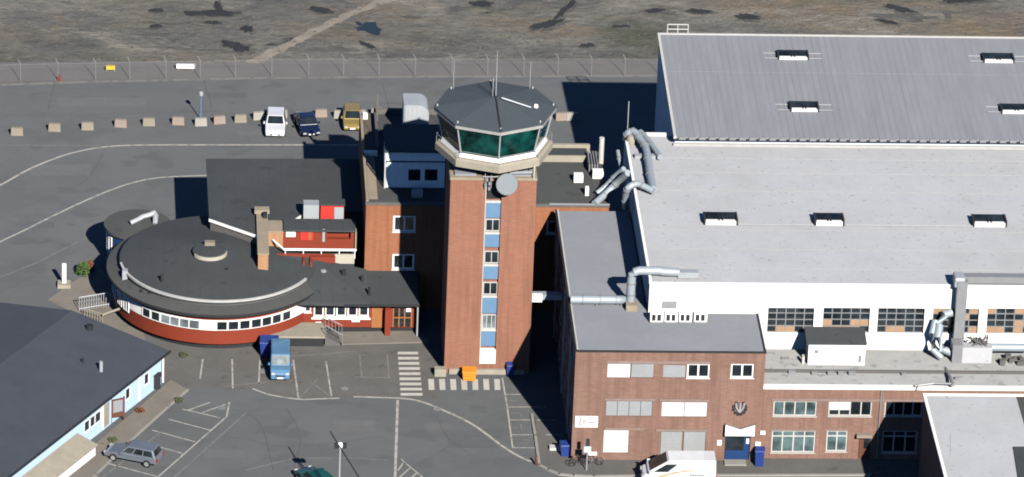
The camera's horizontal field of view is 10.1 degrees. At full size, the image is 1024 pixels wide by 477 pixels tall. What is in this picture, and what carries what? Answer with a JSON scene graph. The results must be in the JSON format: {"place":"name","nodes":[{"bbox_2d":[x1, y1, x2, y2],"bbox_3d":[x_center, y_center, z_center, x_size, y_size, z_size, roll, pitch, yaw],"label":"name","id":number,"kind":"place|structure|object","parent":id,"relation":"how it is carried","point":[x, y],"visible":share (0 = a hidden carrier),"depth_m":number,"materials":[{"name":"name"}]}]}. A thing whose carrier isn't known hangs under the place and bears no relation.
{"place":"outdoors","nodes":[
{"label":"outdoors","id":0,"kind":"place"},
{"bbox_2d":[0,302,170,476],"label":"blue house","id":1,"kind":"structure","parent":0,"point":[66,376],"depth_m":465.81,"materials":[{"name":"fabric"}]},
{"bbox_2d":[48,269,145,340],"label":"pavement","id":2,"kind":"structure","parent":0,"point":[96,282],"depth_m":486.13,"materials":[{"name":"concrete"}]},
{"bbox_2d":[79,292,113,322],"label":"railing","id":3,"kind":"object","parent":2,"relation":"on","point":[91,306],"visible":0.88,"depth_m":484.39,"materials":[{"name":"metal"}]},
{"bbox_2d":[69,380,185,476],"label":"pavement","id":4,"kind":"structure","parent":0,"point":[132,424],"depth_m":465.94,"materials":[{"name":"concrete"}]},
{"bbox_2d":[111,396,124,423],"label":"notice board","id":5,"kind":"object","parent":4,"relation":"on","point":[118,407],"visible":1,"depth_m":465.83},
{"bbox_2d":[152,327,442,398],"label":"parking ground","id":6,"kind":"structure","parent":0,"point":[344,369],"depth_m":475.99,"materials":[{"name":"asphalt"}]},
{"bbox_2d":[199,358,331,397],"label":"parking line","id":7,"kind":"object","parent":6,"relation":"on","point":[259,375],"visible":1,"depth_m":475.04,"materials":[{"name":"paint"}]},
{"bbox_2d":[260,335,278,356],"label":"recycling container","id":8,"kind":"object","parent":6,"relation":"on","point":[265,345],"visible":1,"depth_m":477.54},
{"bbox_2d":[268,338,292,378],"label":"blue van","id":9,"kind":"object","parent":6,"relation":"on","point":[279,362],"visible":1,"depth_m":473.94,"materials":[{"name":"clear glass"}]},
{"bbox_2d":[270,316,342,345],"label":"loading deck","id":10,"kind":"structure","parent":6,"relation":"on","point":[308,334],"depth_m":479.90,"materials":[{"name":"concrete"}]},
{"bbox_2d":[289,256,419,335],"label":"entrance pavilion","id":11,"kind":"structure","parent":6,"relation":"on","point":[349,298],"depth_m":482.01,"materials":[{"name":"brick"}]},
{"bbox_2d":[434,366,445,376],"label":"concrete box","id":12,"kind":"object","parent":6,"relation":"on","point":[439,371],"visible":1,"depth_m":475.64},
{"bbox_2d":[398,352,499,395],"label":"zebra crossing","id":13,"kind":"object","parent":6,"relation":"on","point":[464,384],"visible":1,"depth_m":474.97,"materials":[{"name":"paint"}]},
{"bbox_2d":[245,0,390,63],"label":"dirt track","id":14,"kind":"structure","parent":0,"point":[271,52],"depth_m":538.23,"materials":[{"name":"soil"}]},
{"bbox_2d":[332,330,428,344],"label":"pavement","id":15,"kind":"structure","parent":0,"point":[372,337],"depth_m":481.60,"materials":[{"name":"concrete"}]},
{"bbox_2d":[0,77,917,476],"bbox_3d":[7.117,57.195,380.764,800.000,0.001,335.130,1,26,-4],"label":"apron","id":16,"kind":"object","parent":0,"point":[176,155],"visible":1,"depth_m":502.28,"materials":[{"name":"asphalt"}]},
{"bbox_2d":[25,221,54,227],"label":"road patch","id":17,"kind":"object","parent":16,"relation":"on","point":[43,224],"visible":1,"depth_m":499.06,"materials":[{"name":"asphalt"}]},
{"bbox_2d":[58,263,70,288],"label":"pylon sign","id":18,"kind":"object","parent":16,"relation":"on","point":[63,283],"visible":1,"depth_m":487.94,"materials":[{"name":"concrete"}]},
{"bbox_2d":[75,261,90,276],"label":"shrub","id":19,"kind":"object","parent":16,"relation":"on","point":[83,264],"visible":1,"depth_m":490.05,"materials":[{"name":"green plant"}]},
{"bbox_2d":[56,97,146,106],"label":"road patch","id":20,"kind":"object","parent":16,"relation":"on","point":[94,102],"visible":1,"depth_m":522.62,"materials":[{"name":"asphalt"}]},
{"bbox_2d":[0,175,206,241],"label":"road line","id":21,"kind":"object","parent":16,"relation":"on","point":[91,198],"visible":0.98,"depth_m":504.01,"materials":[{"name":"paint"}]},
{"bbox_2d":[104,439,163,467],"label":"estate car","id":22,"kind":"object","parent":16,"relation":"on","point":[147,454],"visible":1,"depth_m":459.65,"materials":[{"name":"silver metal"}]},
{"bbox_2d":[92,389,188,476],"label":"kerb","id":23,"kind":"structure","parent":16,"relation":"on","point":[143,429],"depth_m":465.80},
{"bbox_2d":[96,402,229,476],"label":"parking line","id":24,"kind":"object","parent":16,"relation":"on","point":[184,438],"visible":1,"depth_m":465.07,"materials":[{"name":"paint"}]},
{"bbox_2d":[164,404,183,412],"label":"road patch","id":25,"kind":"object","parent":16,"relation":"on","point":[175,408],"visible":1,"depth_m":468.90,"materials":[{"name":"asphalt"}]},
{"bbox_2d":[0,144,358,185],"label":"road line","id":26,"kind":"object","parent":16,"relation":"on","point":[159,144],"visible":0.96,"depth_m":514.73,"materials":[{"name":"paint"}]},
{"bbox_2d":[1,145,389,476],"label":"faint road line","id":27,"kind":"object","parent":16,"relation":"on","point":[225,386],"visible":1,"depth_m":474.32,"materials":[{"name":"paint"}]},
{"bbox_2d":[104,209,314,347],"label":"round building","id":28,"kind":"structure","parent":16,"relation":"on","point":[195,281],"depth_m":480.39,"materials":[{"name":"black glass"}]},
{"bbox_2d":[205,92,246,97],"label":"road patch","id":29,"kind":"object","parent":16,"relation":"on","point":[227,94],"visible":1,"depth_m":525.04,"materials":[{"name":"asphalt"}]},
{"bbox_2d":[2,81,515,470],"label":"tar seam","id":30,"kind":"object","parent":16,"relation":"on","point":[233,409],"visible":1,"depth_m":466.60,"materials":[{"name":"asphalt"}]},
{"bbox_2d":[263,107,286,135],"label":"parked car","id":31,"kind":"object","parent":16,"relation":"on","point":[274,122],"visible":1,"depth_m":517.66,"materials":[{"name":"white metal"}]},
{"bbox_2d":[206,159,361,267],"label":"flat roof hall","id":32,"kind":"structure","parent":16,"relation":"on","point":[238,190],"depth_m":492.97,"materials":[{"name":"concrete"}]},
{"bbox_2d":[254,199,356,269],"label":"rooftop annex","id":33,"kind":"object","parent":32,"relation":"on","point":[329,235],"visible":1,"depth_m":485.68,"materials":[{"name":"brick"}]},
{"bbox_2d":[293,111,320,135],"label":"parked car","id":34,"kind":"object","parent":16,"relation":"on","point":[306,123],"visible":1,"depth_m":517.93,"materials":[{"name":"blue metal"}]},
{"bbox_2d":[294,465,332,476],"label":"green car","id":35,"kind":"object","parent":16,"relation":"on","point":[311,471],"visible":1,"depth_m":457.17,"materials":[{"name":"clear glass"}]},
{"bbox_2d":[0,75,656,85],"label":"apron edge","id":36,"kind":"object","parent":16,"relation":"on","point":[193,79],"visible":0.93,"depth_m":529.33,"materials":[{"name":"paint"}]},
{"bbox_2d":[13,54,625,81],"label":"chain link fence","id":37,"kind":"object","parent":36,"relation":"on","point":[292,59],"visible":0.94,"depth_m":528.52,"materials":[{"name":"metal"}]},
{"bbox_2d":[330,431,358,476],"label":"lamp post","id":38,"kind":"object","parent":16,"relation":"on","point":[339,445],"visible":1,"depth_m":449.99,"materials":[{"name":"metal"}]},
{"bbox_2d":[341,103,360,129],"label":"parked car","id":39,"kind":"object","parent":16,"relation":"on","point":[350,115],"visible":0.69,"depth_m":519.27,"materials":[{"name":"gold metal"}]},
{"bbox_2d":[333,420,375,431],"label":"road patch","id":40,"kind":"object","parent":16,"relation":"on","point":[356,426],"visible":1,"depth_m":467.28,"materials":[{"name":"asphalt"}]},
{"bbox_2d":[394,400,398,476],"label":"line","id":41,"kind":"object","parent":16,"relation":"on","point":[396,439],"visible":1,"depth_m":465.58,"materials":[{"name":"paint"}]},
{"bbox_2d":[424,423,452,429],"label":"road patch","id":42,"kind":"object","parent":16,"relation":"on","point":[432,426],"visible":1,"depth_m":467.71,"materials":[{"name":"asphalt"}]},
{"bbox_2d":[354,396,530,461],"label":"road line","id":43,"kind":"object","parent":16,"relation":"on","point":[493,439],"visible":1,"depth_m":469.15,"materials":[{"name":"paint"}]},
{"bbox_2d":[462,366,476,380],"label":"grit bin","id":44,"kind":"object","parent":16,"relation":"on","point":[469,373],"visible":1,"depth_m":475.04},
{"bbox_2d":[447,438,496,447],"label":"road patch","id":45,"kind":"object","parent":16,"relation":"on","point":[477,443],"visible":1,"depth_m":465.27,"materials":[{"name":"asphalt"}]},
{"bbox_2d":[358,93,609,309],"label":"terminal block","id":46,"kind":"structure","parent":16,"relation":"on","point":[402,165],"depth_m":485.40,"materials":[{"name":"brick"}]},
{"bbox_2d":[391,254,414,269],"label":"window","id":47,"kind":"structure","parent":46,"relation":"in","point":[399,261],"depth_m":484.95,"materials":[{"name":"black glass"}]},
{"bbox_2d":[392,216,415,232],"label":"window","id":48,"kind":"structure","parent":46,"relation":"in","point":[406,224],"depth_m":483.53,"materials":[{"name":"black glass"}]},
{"bbox_2d":[595,166,625,194],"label":"duct","id":49,"kind":"object","parent":46,"relation":"attached to","point":[617,173],"visible":1,"depth_m":485.31,"materials":[{"name":"metal"}]},
{"bbox_2d":[592,170,630,206],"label":"duct","id":50,"kind":"object","parent":46,"relation":"attached to","point":[611,187],"visible":1,"depth_m":483.91,"materials":[{"name":"metal"}]},
{"bbox_2d":[502,378,562,447],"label":"parking line","id":51,"kind":"object","parent":16,"relation":"on","point":[505,394],"visible":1,"depth_m":468.02,"materials":[{"name":"paint"}]},
{"bbox_2d":[559,440,570,456],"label":"wheelie bin","id":52,"kind":"object","parent":16,"relation":"on","point":[565,447],"visible":1,"depth_m":463.43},
{"bbox_2d":[551,209,766,465],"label":"brick office","id":53,"kind":"structure","parent":16,"relation":"on","point":[639,385],"depth_m":462.43,"materials":[{"name":"red brick"}]},
{"bbox_2d":[575,416,597,426],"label":"wall sign","id":54,"kind":"object","parent":53,"relation":"attached to","point":[586,421],"visible":1,"depth_m":461.66,"materials":[{"name":"metal"}]},
{"bbox_2d":[570,266,698,311],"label":"roof duct","id":55,"kind":"object","parent":53,"relation":"on","point":[628,299],"visible":1,"depth_m":465.68,"materials":[{"name":"metal"}]},
{"bbox_2d":[650,310,663,322],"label":"air conditioner","id":56,"kind":"object","parent":53,"relation":"on","point":[656,316],"visible":1,"depth_m":463.82,"materials":[{"name":"metal"}]},
{"bbox_2d":[660,431,681,453],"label":"window","id":57,"kind":"structure","parent":53,"relation":"in","point":[669,440],"depth_m":463.08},
{"bbox_2d":[664,310,677,322],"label":"air conditioner","id":58,"kind":"object","parent":53,"relation":"on","point":[670,316],"visible":1,"depth_m":463.93,"materials":[{"name":"metal"}]},
{"bbox_2d":[678,310,691,322],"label":"air conditioner","id":59,"kind":"object","parent":53,"relation":"on","point":[684,316],"visible":1,"depth_m":464.02,"materials":[{"name":"metal"}]},
{"bbox_2d":[683,432,705,450],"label":"window","id":60,"kind":"structure","parent":53,"relation":"in","point":[693,441],"depth_m":463.19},
{"bbox_2d":[686,364,709,378],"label":"window","id":61,"kind":"structure","parent":53,"relation":"in","point":[701,371],"depth_m":460.49,"materials":[{"name":"black glass"}]},
{"bbox_2d":[693,310,706,322],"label":"air conditioner","id":62,"kind":"object","parent":53,"relation":"on","point":[699,316],"visible":1,"depth_m":464.12,"materials":[{"name":"metal"}]},
{"bbox_2d":[724,436,749,459],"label":"door","id":63,"kind":"structure","parent":53,"relation":"in","point":[736,447],"depth_m":463.65,"materials":[{"name":"blue glass"}]},
{"bbox_2d":[730,364,753,378],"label":"window","id":64,"kind":"structure","parent":53,"relation":"in","point":[745,371],"depth_m":460.71,"materials":[{"name":"black glass"}]},
{"bbox_2d":[640,450,716,476],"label":"delivery van","id":65,"kind":"object","parent":16,"relation":"on","point":[671,463],"visible":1,"depth_m":458.83,"materials":[{"name":"white metal"}]},
{"bbox_2d":[530,413,870,476],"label":"kerb","id":66,"kind":"structure","parent":16,"relation":"on","point":[627,475],"depth_m":461.95,"materials":[{"name":"concrete"}]},
{"bbox_2d":[621,132,1023,349],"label":"white hall","id":67,"kind":"structure","parent":16,"relation":"on","point":[788,243],"depth_m":474.03,"materials":[{"name":"metal"}]},
{"bbox_2d":[621,180,654,210],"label":"duct","id":68,"kind":"object","parent":67,"relation":"attached to","point":[628,187],"visible":1,"depth_m":479.64,"materials":[{"name":"metal"}]},
{"bbox_2d":[622,127,656,192],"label":"duct","id":69,"kind":"object","parent":67,"relation":"on","point":[640,139],"visible":1,"depth_m":485.43,"materials":[{"name":"metal"}]},
{"bbox_2d":[639,129,662,159],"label":"duct","id":70,"kind":"object","parent":67,"relation":"on","point":[655,150],"visible":1,"depth_m":487.07,"materials":[{"name":"metal"}]},
{"bbox_2d":[767,308,813,331],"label":"window","id":71,"kind":"structure","parent":67,"relation":"in","point":[779,319],"depth_m":466.94,"materials":[{"name":"metal"}]},
{"bbox_2d":[822,308,869,331],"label":"window","id":72,"kind":"structure","parent":67,"relation":"in","point":[832,317],"depth_m":467.05,"materials":[{"name":"glass"}]},
{"bbox_2d":[877,308,924,332],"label":"window","id":73,"kind":"structure","parent":67,"relation":"in","point":[911,320],"depth_m":467.51,"materials":[{"name":"metal"}]},
{"bbox_2d":[933,308,978,332],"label":"window","id":74,"kind":"structure","parent":67,"relation":"in","point":[971,320],"depth_m":467.74,"materials":[{"name":"glass"}]},
{"bbox_2d":[986,308,1023,332],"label":"window","id":75,"kind":"structure","parent":67,"relation":"in","point":[998,320],"depth_m":467.97,"materials":[{"name":"glass"}]},
{"bbox_2d":[654,24,1023,145],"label":"hangar","id":76,"kind":"structure","parent":16,"relation":"on","point":[836,89],"depth_m":497.14,"materials":[{"name":"metal"}]},
{"bbox_2d":[760,349,1023,458],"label":"office wing","id":77,"kind":"structure","parent":16,"relation":"on","point":[872,407],"depth_m":464.00,"materials":[{"name":"brick"}]},
{"bbox_2d":[770,431,815,453],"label":"window","id":78,"kind":"structure","parent":77,"relation":"in","point":[782,441],"depth_m":464.21,"materials":[{"name":"grey glass"}]},
{"bbox_2d":[772,401,816,416],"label":"window","id":79,"kind":"structure","parent":77,"relation":"in","point":[780,408],"depth_m":462.97,"materials":[{"name":"grey glass"}]},
{"bbox_2d":[804,327,866,364],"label":"rooftop hut","id":80,"kind":"object","parent":77,"relation":"on","point":[835,345],"visible":1,"depth_m":465.19,"materials":[{"name":"metal"}]},
{"bbox_2d":[825,431,847,452],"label":"window","id":81,"kind":"structure","parent":77,"relation":"in","point":[835,440],"depth_m":464.44,"materials":[{"name":"grey glass"}]},
{"bbox_2d":[827,402,871,416],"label":"window","id":82,"kind":"structure","parent":77,"relation":"in","point":[836,409],"depth_m":463.19,"materials":[{"name":"black glass"}]},
{"bbox_2d":[858,438,869,457],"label":"door","id":83,"kind":"structure","parent":77,"relation":"in","point":[864,443],"depth_m":464.78,"materials":[{"name":"brown wood"}]},
{"bbox_2d":[881,431,916,453],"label":"window","id":84,"kind":"structure","parent":77,"relation":"in","point":[893,442],"depth_m":464.78,"materials":[{"name":"black glass"}]},
{"bbox_2d":[883,402,922,416],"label":"window","id":85,"kind":"structure","parent":77,"relation":"in","point":[892,409],"depth_m":463.53,"materials":[{"name":"black glass"}]},
{"bbox_2d":[929,272,1023,362],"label":"duct plant","id":86,"kind":"object","parent":77,"relation":"on","point":[959,350],"visible":1,"depth_m":466.38,"materials":[{"name":"metal"}]},
{"bbox_2d":[434,51,556,374],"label":"control tower","id":87,"kind":"structure","parent":0,"point":[493,145],"depth_m":471.21,"materials":[{"name":"brick"}]},
{"bbox_2d":[439,115,459,150],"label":"cab window","id":88,"kind":"structure","parent":87,"relation":"in","point":[449,132],"depth_m":469.11,"materials":[{"name":"black glass"}]},
{"bbox_2d":[459,129,498,157],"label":"cab window","id":89,"kind":"structure","parent":87,"relation":"in","point":[473,142],"depth_m":467.17,"materials":[{"name":"teal glass"}]},
{"bbox_2d":[480,348,495,363],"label":"door panel","id":90,"kind":"structure","parent":87,"relation":"in","point":[487,355],"depth_m":475.92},
{"bbox_2d":[481,314,496,328],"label":"window","id":91,"kind":"structure","parent":87,"relation":"in","point":[488,320],"depth_m":474.87,"materials":[{"name":"grey glass"}]},
{"bbox_2d":[483,282,497,294],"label":"window","id":92,"kind":"structure","parent":87,"relation":"in","point":[489,288],"depth_m":473.60,"materials":[{"name":"black glass"}]},
{"bbox_2d":[484,251,498,262],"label":"window","id":93,"kind":"structure","parent":87,"relation":"in","point":[489,256],"depth_m":472.33,"materials":[{"name":"black glass"}]},
{"bbox_2d":[485,218,499,230],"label":"window","id":94,"kind":"structure","parent":87,"relation":"in","point":[490,224],"depth_m":471.06,"materials":[{"name":"black glass"}]},
{"bbox_2d":[500,129,538,157],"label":"cab window","id":95,"kind":"structure","parent":87,"relation":"in","point":[521,142],"depth_m":467.51,"materials":[{"name":"teal glass"}]},
{"bbox_2d":[536,119,549,147],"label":"cab window","id":96,"kind":"structure","parent":87,"relation":"in","point":[542,134],"depth_m":469.97,"materials":[{"name":"teal glass"}]},
{"bbox_2d":[532,291,561,301],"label":"bridge duct","id":97,"kind":"object","parent":87,"relation":"attached to","point":[538,296],"visible":1,"depth_m":474.29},
{"bbox_2d":[0,0,1023,62],"bbox_3d":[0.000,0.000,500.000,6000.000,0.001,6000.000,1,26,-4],"label":"ground","id":98,"kind":"structure","parent":0,"point":[394,41],"depth_m":540.83,"materials":[{"name":"soil"}]},
{"bbox_2d":[184,10,241,16],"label":"rock ledge","id":99,"kind":"object","parent":98,"relation":"on","point":[216,13],"visible":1,"depth_m":541.39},
{"bbox_2d":[174,10,252,18],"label":"damp soil","id":100,"kind":"structure","parent":98,"relation":"on","point":[199,17],"depth_m":540.91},
{"bbox_2d":[222,40,248,51],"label":"rock ledge","id":101,"kind":"object","parent":98,"relation":"on","point":[237,46],"visible":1,"depth_m":534.73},
{"bbox_2d":[0,60,657,83],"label":"gravel strip","id":102,"kind":"object","parent":98,"relation":"on","point":[34,72],"visible":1,"depth_m":530.86,"materials":[{"name":"gravel"}]},
{"bbox_2d":[310,46,359,52],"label":"damp soil","id":103,"kind":"structure","parent":98,"relation":"on","point":[332,49],"depth_m":535.17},
{"bbox_2d":[330,0,349,8],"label":"damp soil","id":104,"kind":"structure","parent":98,"relation":"on","point":[341,4],"depth_m":544.71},
{"bbox_2d":[355,21,381,34],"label":"pool","id":105,"kind":"structure","parent":98,"relation":"on","point":[371,28],"depth_m":539.89,"materials":[{"name":"liquid"}]},
{"bbox_2d":[439,5,472,12],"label":"damp soil","id":106,"kind":"structure","parent":98,"relation":"on","point":[457,8],"depth_m":544.65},
{"bbox_2d":[0,0,1023,63],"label":"loose stones","id":107,"kind":"object","parent":98,"relation":"on","point":[471,48],"visible":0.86,"depth_m":540.45,"materials":[{"name":"gravel"}]},
{"bbox_2d":[528,18,564,29],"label":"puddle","id":108,"kind":"object","parent":98,"relation":"on","point":[549,23],"visible":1,"depth_m":541.95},
{"bbox_2d":[528,20,570,32],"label":"damp soil","id":109,"kind":"structure","parent":98,"relation":"on","point":[551,28],"depth_m":541.54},
{"bbox_2d":[552,0,575,20],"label":"rock ledge","id":110,"kind":"object","parent":98,"relation":"on","point":[564,9],"visible":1,"depth_m":545.26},
{"bbox_2d":[865,13,937,21],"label":"damp soil","id":111,"kind":"structure","parent":98,"relation":"on","point":[900,17],"depth_m":546.76,"materials":[{"name":"soil"}]},
{"bbox_2d":[884,3,918,12],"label":"rock ledge","id":112,"kind":"object","parent":98,"relation":"on","point":[898,8],"visible":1,"depth_m":548.39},
{"bbox_2d":[535,418,919,474],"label":"pavement","id":113,"kind":"structure","parent":0,"point":[554,461],"depth_m":463.26,"materials":[{"name":"concrete"}]},
{"bbox_2d":[755,446,764,466],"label":"wheelie bin","id":114,"kind":"object","parent":113,"relation":"on","point":[759,455],"visible":1,"depth_m":462.84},
{"bbox_2d":[918,393,1023,476],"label":"grey roof building","id":115,"kind":"structure","parent":0,"point":[970,435],"depth_m":451.74,"materials":[{"name":"metal"}]},
{"bbox_2d":[997,353,1023,365],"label":"roof rubble","id":116,"kind":"object","parent":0,"point":[1009,359],"visible":1,"depth_m":466.87,"materials":[{"name":"concrete"}]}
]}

